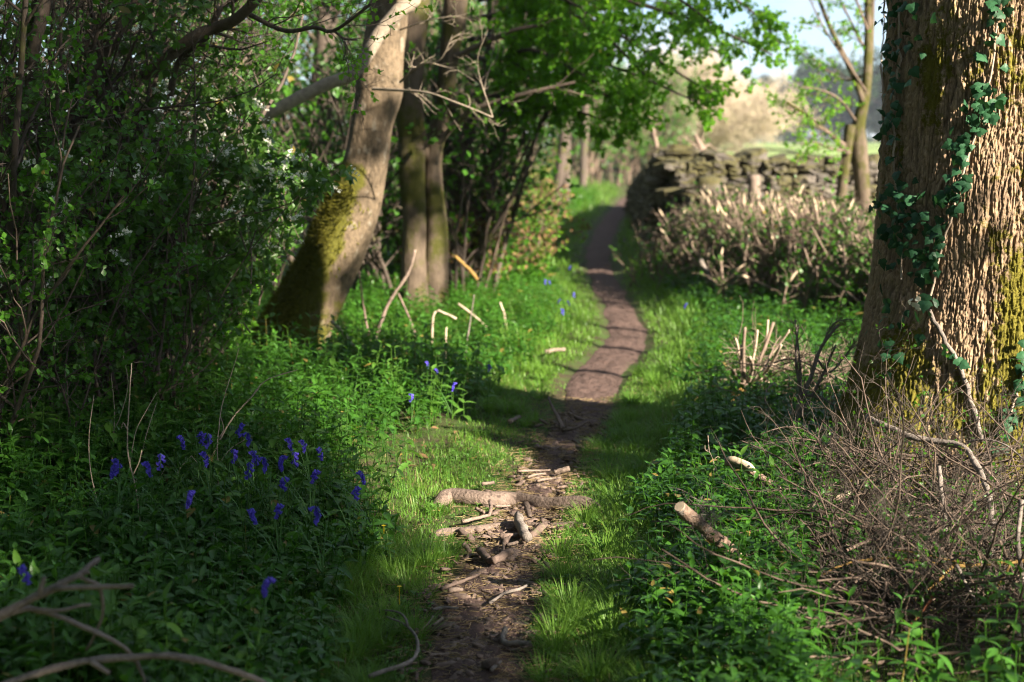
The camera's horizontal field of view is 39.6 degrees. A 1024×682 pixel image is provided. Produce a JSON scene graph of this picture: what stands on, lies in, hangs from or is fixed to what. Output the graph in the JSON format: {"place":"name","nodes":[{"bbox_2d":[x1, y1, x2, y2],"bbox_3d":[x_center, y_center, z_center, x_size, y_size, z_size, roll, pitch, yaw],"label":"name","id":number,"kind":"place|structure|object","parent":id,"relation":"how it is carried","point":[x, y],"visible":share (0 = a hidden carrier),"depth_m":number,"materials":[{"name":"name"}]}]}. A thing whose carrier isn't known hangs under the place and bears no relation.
{"place":"outdoors","nodes":[
{"label":"outdoors","id":0,"kind":"place"},
{"bbox_2d":[0,0,887,136],"label":"sky","id":1,"kind":"structure","parent":0,"point":[815,37],"materials":[{"name":"white"}]},
{"bbox_2d":[0,143,1023,681],"bbox_3d":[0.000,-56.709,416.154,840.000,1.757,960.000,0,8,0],"label":"ground","id":2,"kind":"structure","parent":0,"point":[562,381],"depth_m":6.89,"materials":[{"name":"plant"}]},
{"bbox_2d":[0,2,251,472],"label":"hawthorn shrub","id":3,"kind":"object","parent":2,"relation":"on","point":[9,371],"visible":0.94,"depth_m":5.56,"materials":[{"name":"green plant"}]},
{"bbox_2d":[0,0,263,237],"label":"woodland tree","id":4,"kind":"object","parent":2,"relation":"on","point":[41,59],"depth_m":12.21,"materials":[{"name":"green plant"}]},
{"bbox_2d":[121,363,146,560],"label":"withered plant","id":5,"kind":"object","parent":2,"relation":"on","point":[127,442],"visible":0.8,"depth_m":4.76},
{"bbox_2d":[0,0,294,403],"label":"hedge shrub","id":6,"kind":"object","parent":2,"relation":"on","point":[18,146],"visible":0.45,"depth_m":6.21,"materials":[{"name":"green plant"}]},
{"bbox_2d":[1,0,432,150],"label":"overhanging branch","id":7,"kind":"object","parent":6,"relation":"attached to","point":[242,13],"visible":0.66,"depth_m":6.48,"materials":[{"name":"green plant"}]},
{"bbox_2d":[0,0,308,413],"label":"hedge shrub","id":8,"kind":"object","parent":2,"relation":"on","point":[98,20],"visible":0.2,"depth_m":6.83,"materials":[{"name":"green plant"}]},
{"bbox_2d":[0,128,326,438],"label":"hawthorn shrub","id":9,"kind":"object","parent":2,"relation":"on","point":[221,333],"visible":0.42,"depth_m":6.53,"materials":[{"name":"green plant"}]},
{"bbox_2d":[0,0,336,382],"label":"hedge shrub","id":10,"kind":"object","parent":2,"relation":"on","point":[270,15],"visible":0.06,"depth_m":7.75,"materials":[{"name":"green plant"}]},
{"bbox_2d":[0,0,351,410],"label":"shrub","id":11,"kind":"object","parent":2,"relation":"on","point":[215,274],"visible":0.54,"depth_m":6.57,"materials":[{"name":"plant"}]},
{"bbox_2d":[45,0,359,396],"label":"shrub","id":12,"kind":"object","parent":2,"relation":"on","point":[247,187],"visible":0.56,"depth_m":7.24,"materials":[{"name":"plant"}]},
{"bbox_2d":[169,206,298,363],"bbox_3d":[-1.771,-0.319,8.741,1.010,1.118,1.092,0,8,0],"label":"bramble shrub","id":13,"kind":"object","parent":2,"relation":"on","point":[253,323],"visible":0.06,"depth_m":8.59,"materials":[{"name":"green plant"}]},
{"bbox_2d":[0,0,482,164],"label":"woodland edge","id":14,"kind":"object","parent":2,"relation":"on","point":[302,85],"visible":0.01,"depth_m":37.22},
{"bbox_2d":[38,0,503,309],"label":"thicket shrub","id":15,"kind":"object","parent":2,"relation":"on","point":[328,127],"visible":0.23,"depth_m":11.76,"materials":[{"name":"green plant"}]},
{"bbox_2d":[173,0,394,230],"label":"woodland tree","id":16,"kind":"object","parent":2,"relation":"on","point":[318,39],"visible":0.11,"depth_m":16.06,"materials":[{"name":"green plant"}]},
{"bbox_2d":[265,476,314,529],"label":"bluebell","id":17,"kind":"object","parent":2,"relation":"on","point":[283,483],"visible":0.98,"depth_m":4.79,"materials":[{"name":"blue plant"}]},
{"bbox_2d":[286,1,366,123],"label":"woodland tree","id":18,"kind":"object","parent":2,"relation":"on","point":[308,53],"visible":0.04,"depth_m":25.48,"materials":[{"name":"green plant"}]},
{"bbox_2d":[324,479,413,541],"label":"bluebell","id":19,"kind":"object","parent":2,"relation":"on","point":[353,492],"visible":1,"depth_m":4.68,"materials":[{"name":"green plant"}]},
{"bbox_2d":[246,0,504,363],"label":"leaning tree","id":20,"kind":"object","parent":2,"relation":"on","point":[321,273],"visible":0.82,"depth_m":9.75,"materials":[{"name":"brown plant"}]},
{"bbox_2d":[176,0,601,297],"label":"thicket shrub","id":21,"kind":"object","parent":2,"relation":"on","point":[486,237],"visible":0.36,"depth_m":13.03,"materials":[{"name":"green plant"}]},
{"bbox_2d":[238,0,539,228],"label":"thicket shrub","id":22,"kind":"object","parent":2,"relation":"on","point":[340,104],"visible":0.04,"depth_m":19.17,"materials":[{"name":"green plant"}]},
{"bbox_2d":[368,609,419,678],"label":"fallen branch","id":23,"kind":"object","parent":2,"relation":"on","point":[394,667],"visible":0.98,"depth_m":4.04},
{"bbox_2d":[0,302,791,681],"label":"nettle","id":24,"kind":"object","parent":2,"relation":"on","point":[110,598],"visible":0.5,"depth_m":5.81,"materials":[{"name":"green plant"}]},
{"bbox_2d":[0,556,133,650],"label":"fallen branch","id":25,"kind":"object","parent":24,"relation":"on","point":[41,592],"visible":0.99,"depth_m":3.21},
{"bbox_2d":[376,250,415,336],"bbox_3d":[-0.835,-0.264,9.955,0.342,0.754,0.038,0,8,0],"label":"stick","id":26,"kind":"object","parent":2,"relation":"on","point":[394,293],"visible":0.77,"depth_m":9.93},
{"bbox_2d":[276,0,576,248],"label":"thicket shrub","id":27,"kind":"object","parent":2,"relation":"on","point":[572,152],"visible":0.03,"depth_m":17.07,"materials":[{"name":"green plant"}]},
{"bbox_2d":[286,0,567,279],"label":"thicket shrub","id":28,"kind":"object","parent":2,"relation":"on","point":[512,147],"visible":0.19,"depth_m":13.31,"materials":[{"name":"green plant"}]},
{"bbox_2d":[291,0,567,193],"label":"thicket shrub","id":29,"kind":"object","parent":2,"relation":"on","point":[438,33],"visible":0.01,"depth_m":24.15,"materials":[{"name":"green plant"}]},
{"bbox_2d":[10,256,865,388],"bbox_3d":[-1.875,-0.279,11.378,9.801,0.476,5.607,0,8,0],"label":"mercury herb","id":30,"kind":"object","parent":2,"relation":"on","point":[764,312],"visible":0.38,"depth_m":10.63,"materials":[{"name":"green plant"}]},
{"bbox_2d":[392,189,527,291],"bbox_3d":[-0.491,-0.939,13.442,1.297,1.077,1.288,0,8,0],"label":"bramble","id":31,"kind":"object","parent":2,"relation":"on","point":[474,240],"visible":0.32,"depth_m":13.39,"materials":[{"name":"green plant"}]},
{"bbox_2d":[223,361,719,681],"bbox_3d":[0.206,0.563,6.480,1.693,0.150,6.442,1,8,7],"label":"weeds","id":32,"kind":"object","parent":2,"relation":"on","point":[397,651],"visible":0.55,"depth_m":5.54,"materials":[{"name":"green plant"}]},
{"bbox_2d":[426,0,536,188],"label":"tree","id":33,"kind":"object","parent":2,"relation":"on","point":[489,47],"visible":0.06,"depth_m":13.61,"materials":[{"name":"green plant"}]},
{"bbox_2d":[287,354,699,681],"bbox_3d":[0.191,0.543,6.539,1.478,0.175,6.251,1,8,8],"label":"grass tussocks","id":34,"kind":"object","parent":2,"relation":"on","point":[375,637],"depth_m":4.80,"materials":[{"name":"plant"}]},
{"bbox_2d":[334,392,657,681],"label":"dry straw","id":35,"kind":"object","parent":2,"relation":"on","point":[513,539],"visible":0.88,"depth_m":5.17,"materials":[{"name":"plant"}]},
{"bbox_2d":[396,0,597,314],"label":"mossy tree","id":36,"kind":"object","parent":2,"relation":"on","point":[425,232],"visible":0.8,"depth_m":11.46,"materials":[{"name":"brown plant"}]},
{"bbox_2d":[484,200,510,289],"bbox_3d":[-0.134,-0.877,13.002,0.252,0.829,0.036,0,8,0],"label":"stick","id":37,"kind":"object","parent":2,"relation":"on","point":[496,247],"visible":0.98,"depth_m":12.99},
{"bbox_2d":[396,408,612,681],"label":"bark litter","id":38,"kind":"object","parent":2,"relation":"on","point":[487,664],"visible":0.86,"depth_m":5.04,"materials":[{"name":"wood"}]},
{"bbox_2d":[429,521,593,536],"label":"fallen branch","id":39,"kind":"object","parent":2,"relation":"on","point":[484,526],"visible":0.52,"depth_m":5.61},
{"bbox_2d":[0,329,1023,681],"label":"mercury herb","id":40,"kind":"object","parent":2,"relation":"on","point":[782,655],"visible":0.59,"depth_m":4.64,"materials":[{"name":"green plant"}]},
{"bbox_2d":[7,558,78,639],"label":"bluebell","id":41,"kind":"object","parent":40,"relation":"on","point":[22,568],"visible":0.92,"depth_m":3.53,"materials":[{"name":"blue plant"}]},
{"bbox_2d":[0,603,145,681],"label":"fallen branch","id":42,"kind":"object","parent":40,"relation":"on","point":[52,612],"visible":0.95,"depth_m":3.28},
{"bbox_2d":[58,462,143,519],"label":"bluebell","id":43,"kind":"object","parent":40,"relation":"on","point":[112,469],"visible":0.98,"depth_m":4.64,"materials":[{"name":"green plant"}]},
{"bbox_2d":[72,458,150,521],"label":"bluebell","id":44,"kind":"object","parent":40,"relation":"on","point":[117,470],"visible":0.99,"depth_m":4.65,"materials":[{"name":"green plant"}]},
{"bbox_2d":[2,652,266,681],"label":"fallen branch","id":45,"kind":"object","parent":40,"relation":"on","point":[95,661],"visible":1,"depth_m":3.24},
{"bbox_2d":[100,461,198,519],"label":"bluebell","id":46,"kind":"object","parent":40,"relation":"on","point":[147,465],"visible":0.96,"depth_m":4.68,"materials":[{"name":"green plant"}]},
{"bbox_2d":[120,453,200,513],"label":"bluebell","id":47,"kind":"object","parent":40,"relation":"on","point":[161,458],"visible":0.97,"depth_m":4.78,"materials":[{"name":"green plant"}]},
{"bbox_2d":[123,490,235,557],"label":"bluebell","id":48,"kind":"object","parent":40,"relation":"on","point":[189,495],"visible":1,"depth_m":4.42,"materials":[{"name":"green plant"}]},
{"bbox_2d":[175,450,257,509],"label":"bluebell","id":49,"kind":"object","parent":40,"relation":"on","point":[205,462],"visible":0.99,"depth_m":4.95,"materials":[{"name":"green plant"}]},
{"bbox_2d":[203,462,294,524],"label":"bluebell","id":50,"kind":"object","parent":40,"relation":"on","point":[250,466],"visible":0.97,"depth_m":4.83,"materials":[{"name":"green plant"}]},
{"bbox_2d":[203,507,301,565],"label":"bluebell","id":51,"kind":"object","parent":40,"relation":"on","point":[251,511],"visible":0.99,"depth_m":4.34,"materials":[{"name":"green plant"}]},
{"bbox_2d":[197,576,320,652],"bbox_3d":[-0.623,0.696,3.667,0.384,0.205,0.195,6,10,38],"label":"bluebell","id":52,"kind":"object","parent":40,"relation":"on","point":[264,591],"visible":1,"depth_m":3.63,"materials":[{"name":"green plant"}]},
{"bbox_2d":[235,456,289,513],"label":"bluebell","id":53,"kind":"object","parent":40,"relation":"on","point":[265,464],"visible":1,"depth_m":4.96,"materials":[{"name":"green plant"}]},
{"bbox_2d":[235,455,313,513],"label":"bluebell","id":54,"kind":"object","parent":40,"relation":"on","point":[280,464],"visible":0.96,"depth_m":4.96,"materials":[{"name":"green plant"}]},
{"bbox_2d":[228,494,327,559],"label":"bluebell","id":55,"kind":"object","parent":40,"relation":"on","point":[278,508],"visible":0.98,"depth_m":4.50,"materials":[{"name":"green plant"}]},
{"bbox_2d":[268,458,350,522],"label":"bluebell","id":56,"kind":"object","parent":40,"relation":"on","point":[315,472],"visible":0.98,"depth_m":4.93,"materials":[{"name":"green plant"}]},
{"bbox_2d":[286,505,338,573],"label":"bluebell","id":57,"kind":"object","parent":40,"relation":"on","point":[317,514],"visible":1,"depth_m":4.35,"materials":[{"name":"green plant"}]},
{"bbox_2d":[277,445,374,495],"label":"bluebell","id":58,"kind":"object","parent":40,"relation":"on","point":[321,459],"visible":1,"depth_m":5.30,"materials":[{"name":"green plant"}]},
{"bbox_2d":[674,501,746,561],"bbox_3d":[0.635,0.615,4.522,0.327,0.260,0.056,-7,10,-40],"label":"cut log","id":59,"kind":"object","parent":40,"relation":"on","point":[682,508],"visible":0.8,"depth_m":4.46,"materials":[{"name":"wood"}]},
{"bbox_2d":[681,496,728,540],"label":"leafy plant","id":60,"kind":"object","parent":59,"relation":"on","point":[709,514],"visible":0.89,"depth_m":4.47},
{"bbox_2d":[724,456,780,490],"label":"broken branch","id":61,"kind":"object","parent":40,"relation":"on","point":[734,461],"visible":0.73,"depth_m":5.35,"materials":[{"name":"brown plant"}]},
{"bbox_2d":[368,161,661,278],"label":"grass","id":62,"kind":"structure","parent":2,"relation":"on","point":[561,262],"depth_m":21.27,"materials":[{"name":"plant"}]},
{"bbox_2d":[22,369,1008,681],"bbox_3d":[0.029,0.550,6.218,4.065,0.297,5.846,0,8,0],"label":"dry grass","id":63,"kind":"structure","parent":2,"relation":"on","point":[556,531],"depth_m":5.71,"materials":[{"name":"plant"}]},
{"bbox_2d":[432,488,607,517],"bbox_3d":[0.024,0.691,5.979,0.813,0.123,0.292,0,8,0],"label":"log","id":64,"kind":"object","parent":2,"relation":"on","point":[468,496],"visible":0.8,"depth_m":5.96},
{"bbox_2d":[26,229,1019,644],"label":"leaf litter","id":65,"kind":"object","parent":2,"relation":"on","point":[404,431],"visible":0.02,"depth_m":7.09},
{"bbox_2d":[475,191,571,287],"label":"bramble","id":66,"kind":"object","parent":2,"relation":"on","point":[543,235],"visible":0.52,"depth_m":14.84,"materials":[{"name":"green plant"}]},
{"bbox_2d":[472,0,574,231],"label":"thicket tree","id":67,"kind":"object","parent":2,"relation":"on","point":[483,10],"visible":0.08,"depth_m":17.46,"materials":[{"name":"green plant"}]},
{"bbox_2d":[499,158,567,224],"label":"bramble","id":68,"kind":"object","parent":2,"relation":"on","point":[534,194],"visible":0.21,"depth_m":22.91,"materials":[{"name":"green plant"}]},
{"bbox_2d":[431,189,646,681],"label":"footpath","id":69,"kind":"structure","parent":2,"relation":"on","point":[598,373],"depth_m":8.27,"materials":[{"name":"soil"}]},
{"bbox_2d":[489,548,513,564],"bbox_3d":[-0.037,0.780,5.159,0.036,0.037,0.121,5,9,32],"label":"wood chunk","id":70,"kind":"object","parent":69,"relation":"on","point":[503,555],"visible":1,"depth_m":5.14,"materials":[{"name":"brown wood"}]},
{"bbox_2d":[500,625,531,646],"bbox_3d":[-0.005,0.903,4.322,0.061,0.030,0.175,-4,9,-26],"label":"stick","id":71,"kind":"object","parent":69,"relation":"on","point":[503,634],"visible":1,"depth_m":4.29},
{"bbox_2d":[514,511,532,541],"bbox_3d":[0.040,0.726,5.543,0.048,0.053,0.327,-1,8,-6],"label":"log","id":72,"kind":"object","parent":69,"relation":"on","point":[525,534],"visible":1,"depth_m":5.52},
{"bbox_2d":[547,397,589,431],"bbox_3d":[0.251,0.399,7.637,0.135,0.122,0.462,-4,9,-27],"label":"forked stick","id":73,"kind":"object","parent":69,"relation":"on","point":[561,425],"visible":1,"depth_m":7.50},
{"bbox_2d":[497,180,591,253],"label":"bramble","id":74,"kind":"object","parent":2,"relation":"on","point":[581,227],"visible":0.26,"depth_m":18.03,"materials":[{"name":"green plant"}]},
{"bbox_2d":[531,66,592,203],"bbox_3d":[1.140,-6.284,30.508,1.911,7.093,1.147,-3,9,-24],"label":"tree trunk","id":75,"kind":"object","parent":2,"relation":"on","point":[568,165],"visible":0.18,"depth_m":30.71,"materials":[{"name":"brown plant"}]},
{"bbox_2d":[381,168,745,289],"bbox_3d":[1.934,-2.656,26.920,5.313,0.921,26.646,1,8,5],"label":"mercury herb","id":76,"kind":"object","parent":2,"relation":"on","point":[539,273],"visible":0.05,"depth_m":15.20,"materials":[{"name":"green plant"}]},
{"bbox_2d":[551,58,582,213],"bbox_3d":[1.040,-5.498,26.393,1.212,6.643,1.656,-7,10,-40],"label":"tree trunk","id":77,"kind":"object","parent":2,"relation":"on","point":[559,175],"visible":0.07,"depth_m":26.61,"materials":[{"name":"brown plant"}]},
{"bbox_2d":[312,262,857,381],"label":"grass","id":78,"kind":"structure","parent":2,"relation":"on","point":[677,346],"depth_m":11.40,"materials":[{"name":"plant"}]},
{"bbox_2d":[579,6,594,188],"bbox_3d":[2.089,-8.414,39.205,1.490,8.758,1.318,-4,9,-29],"label":"tree trunk","id":79,"kind":"object","parent":2,"relation":"on","point":[583,164],"visible":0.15,"depth_m":39.62,"materials":[{"name":"brown plant"}]},
{"bbox_2d":[529,22,647,184],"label":"thicket shrub","id":80,"kind":"object","parent":2,"relation":"on","point":[590,165],"visible":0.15,"depth_m":44.94,"materials":[{"name":"green plant"}]},
{"bbox_2d":[337,120,880,144],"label":"hedgerow","id":81,"kind":"object","parent":2,"relation":"on","point":[825,137],"visible":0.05,"depth_m":325.64,"materials":[{"name":"green plant"}]},
{"bbox_2d":[432,0,807,283],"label":"hawthorn tree","id":82,"kind":"object","parent":2,"relation":"on","point":[564,39],"visible":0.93,"depth_m":12.13,"materials":[{"name":"green plant"}]},
{"bbox_2d":[571,37,696,184],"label":"thicket shrub","id":83,"kind":"object","parent":2,"relation":"on","point":[633,146],"visible":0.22,"depth_m":50.98,"materials":[{"name":"green plant"}]},
{"bbox_2d":[598,50,716,175],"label":"thicket shrub","id":84,"kind":"object","parent":2,"relation":"on","point":[678,120],"visible":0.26,"depth_m":54.27,"materials":[{"name":"green plant"}]},
{"bbox_2d":[695,175,719,195],"bbox_3d":[2.257,-1.792,16.410,0.296,0.253,0.317,0,8,0],"label":"boulder","id":85,"kind":"object","parent":2,"relation":"on","point":[711,180],"visible":0.8,"depth_m":16.28,"materials":[{"name":"stone"}]},
{"bbox_2d":[627,30,800,166],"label":"bare tree","id":86,"kind":"object","parent":2,"relation":"on","point":[736,126],"visible":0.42,"depth_m":60.06,"materials":[{"name":"plant"}]},
{"bbox_2d":[605,175,876,329],"bbox_3d":[3.117,-0.827,12.699,3.060,1.302,7.669,-3,8,-22],"label":"flailed hedge","id":87,"kind":"object","parent":2,"relation":"on","point":[804,250],"visible":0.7,"depth_m":12.72,"materials":[{"name":"plant"}]},
{"bbox_2d":[699,297,793,408],"bbox_3d":[1.325,0.120,7.998,0.599,0.730,0.499,3,8,22],"label":"coppiced stub","id":88,"kind":"object","parent":2,"relation":"on","point":[741,354],"visible":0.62,"depth_m":7.95,"materials":[{"name":"brown plant"}]},
{"bbox_2d":[623,144,879,265],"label":"dry stone wall","id":89,"kind":"structure","parent":2,"relation":"on","point":[665,174],"depth_m":17.13,"materials":[{"name":"stone"}]},
{"bbox_2d":[748,175,760,201],"bbox_3d":[2.716,-1.524,15.941,0.153,0.667,0.158,0,8,0],"label":"fence post","id":90,"kind":"object","parent":2,"relation":"on","point":[753,182],"visible":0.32,"depth_m":15.86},
{"bbox_2d":[689,315,857,422],"bbox_3d":[1.576,0.316,7.973,1.334,0.944,1.856,3,9,23],"label":"twig heap","id":91,"kind":"object","parent":2,"relation":"on","point":[847,364],"visible":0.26,"depth_m":7.68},
{"bbox_2d":[752,54,843,141],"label":"bare tree","id":92,"kind":"object","parent":2,"relation":"on","point":[763,78],"visible":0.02,"depth_m":411.65,"materials":[{"name":"beige plant"}]},
{"bbox_2d":[593,346,1023,681],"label":"brushwood","id":93,"kind":"object","parent":2,"relation":"on","point":[855,596],"visible":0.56,"depth_m":4.53,"materials":[{"name":"brown plant"}]},
{"bbox_2d":[604,301,1023,680],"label":"twig tangle","id":94,"kind":"object","parent":2,"relation":"on","point":[889,521],"visible":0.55,"depth_m":4.72,"materials":[{"name":"brown plant"}]},
{"bbox_2d":[774,295,863,467],"bbox_3d":[1.402,0.186,6.375,0.492,0.784,0.289,0,8,0],"label":"dead shrub","id":95,"kind":"object","parent":2,"relation":"on","point":[798,414],"visible":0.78,"depth_m":6.37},
{"bbox_2d":[764,0,885,217],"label":"hawthorn","id":96,"kind":"object","parent":2,"relation":"on","point":[853,147],"visible":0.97,"depth_m":14.15,"materials":[{"name":"green plant"}]},
{"bbox_2d":[769,41,881,142],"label":"bare tree","id":97,"kind":"object","parent":2,"relation":"on","point":[833,87],"visible":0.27,"depth_m":373.33,"materials":[{"name":"green plant"}]},
{"bbox_2d":[686,323,1023,659],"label":"brush","id":98,"kind":"object","parent":2,"relation":"on","point":[884,513],"depth_m":4.86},
{"bbox_2d":[836,45,883,142],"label":"bare tree","id":99,"kind":"object","parent":2,"relation":"on","point":[875,102],"visible":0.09,"depth_m":326.55,"materials":[{"name":"grey plant"}]},
{"bbox_2d":[815,0,1023,503],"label":"ivy clad tree","id":100,"kind":"object","parent":2,"relation":"on","point":[978,294],"visible":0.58,"depth_m":5.87,"materials":[{"name":"brown plant"}]},
{"bbox_2d":[863,0,936,381],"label":"ivy vine","id":101,"kind":"object","parent":100,"relation":"attached to","point":[905,202],"visible":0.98,"depth_m":6.02,"materials":[{"name":"green plant"}]},
{"bbox_2d":[902,0,1014,346],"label":"ivy vine","id":102,"kind":"object","parent":100,"relation":"attached to","point":[962,184],"visible":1,"depth_m":5.79,"materials":[{"name":"green plant"}]},
{"bbox_2d":[927,308,1009,456],"bbox_3d":[1.852,0.147,5.841,0.412,0.616,0.070,7,11,43],"label":"dead branch","id":103,"kind":"object","parent":100,"relation":"attached to","point":[961,362],"visible":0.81,"depth_m":5.85,"materials":[{"name":"wood"}]},
{"bbox_2d":[994,339,1023,441],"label":"ivy vine","id":104,"kind":"object","parent":100,"relation":"attached to","point":[1018,368],"visible":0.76,"depth_m":5.77,"materials":[{"name":"green plant"}]},
{"bbox_2d":[821,549,1023,603],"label":"brush branch","id":105,"kind":"object","parent":2,"relation":"on","point":[953,566],"visible":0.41,"depth_m":4.45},
{"bbox_2d":[865,415,1023,577],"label":"brush branch","id":106,"kind":"object","parent":2,"relation":"on","point":[976,465],"visible":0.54,"depth_m":5.20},
{"bbox_2d":[1015,499,1023,602],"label":"brush branch","id":107,"kind":"object","parent":2,"relation":"on","point":[1018,532],"visible":0.7,"depth_m":4.39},
{"bbox_2d":[606,143,880,160],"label":"meadow","id":108,"kind":"structure","parent":0,"point":[872,149],"depth_m":71.38,"materials":[{"name":"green plant"}]},
{"bbox_2d":[718,66,828,148],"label":"bare tree","id":109,"kind":"object","parent":108,"relation":"on","point":[789,98],"visible":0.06,"depth_m":75.90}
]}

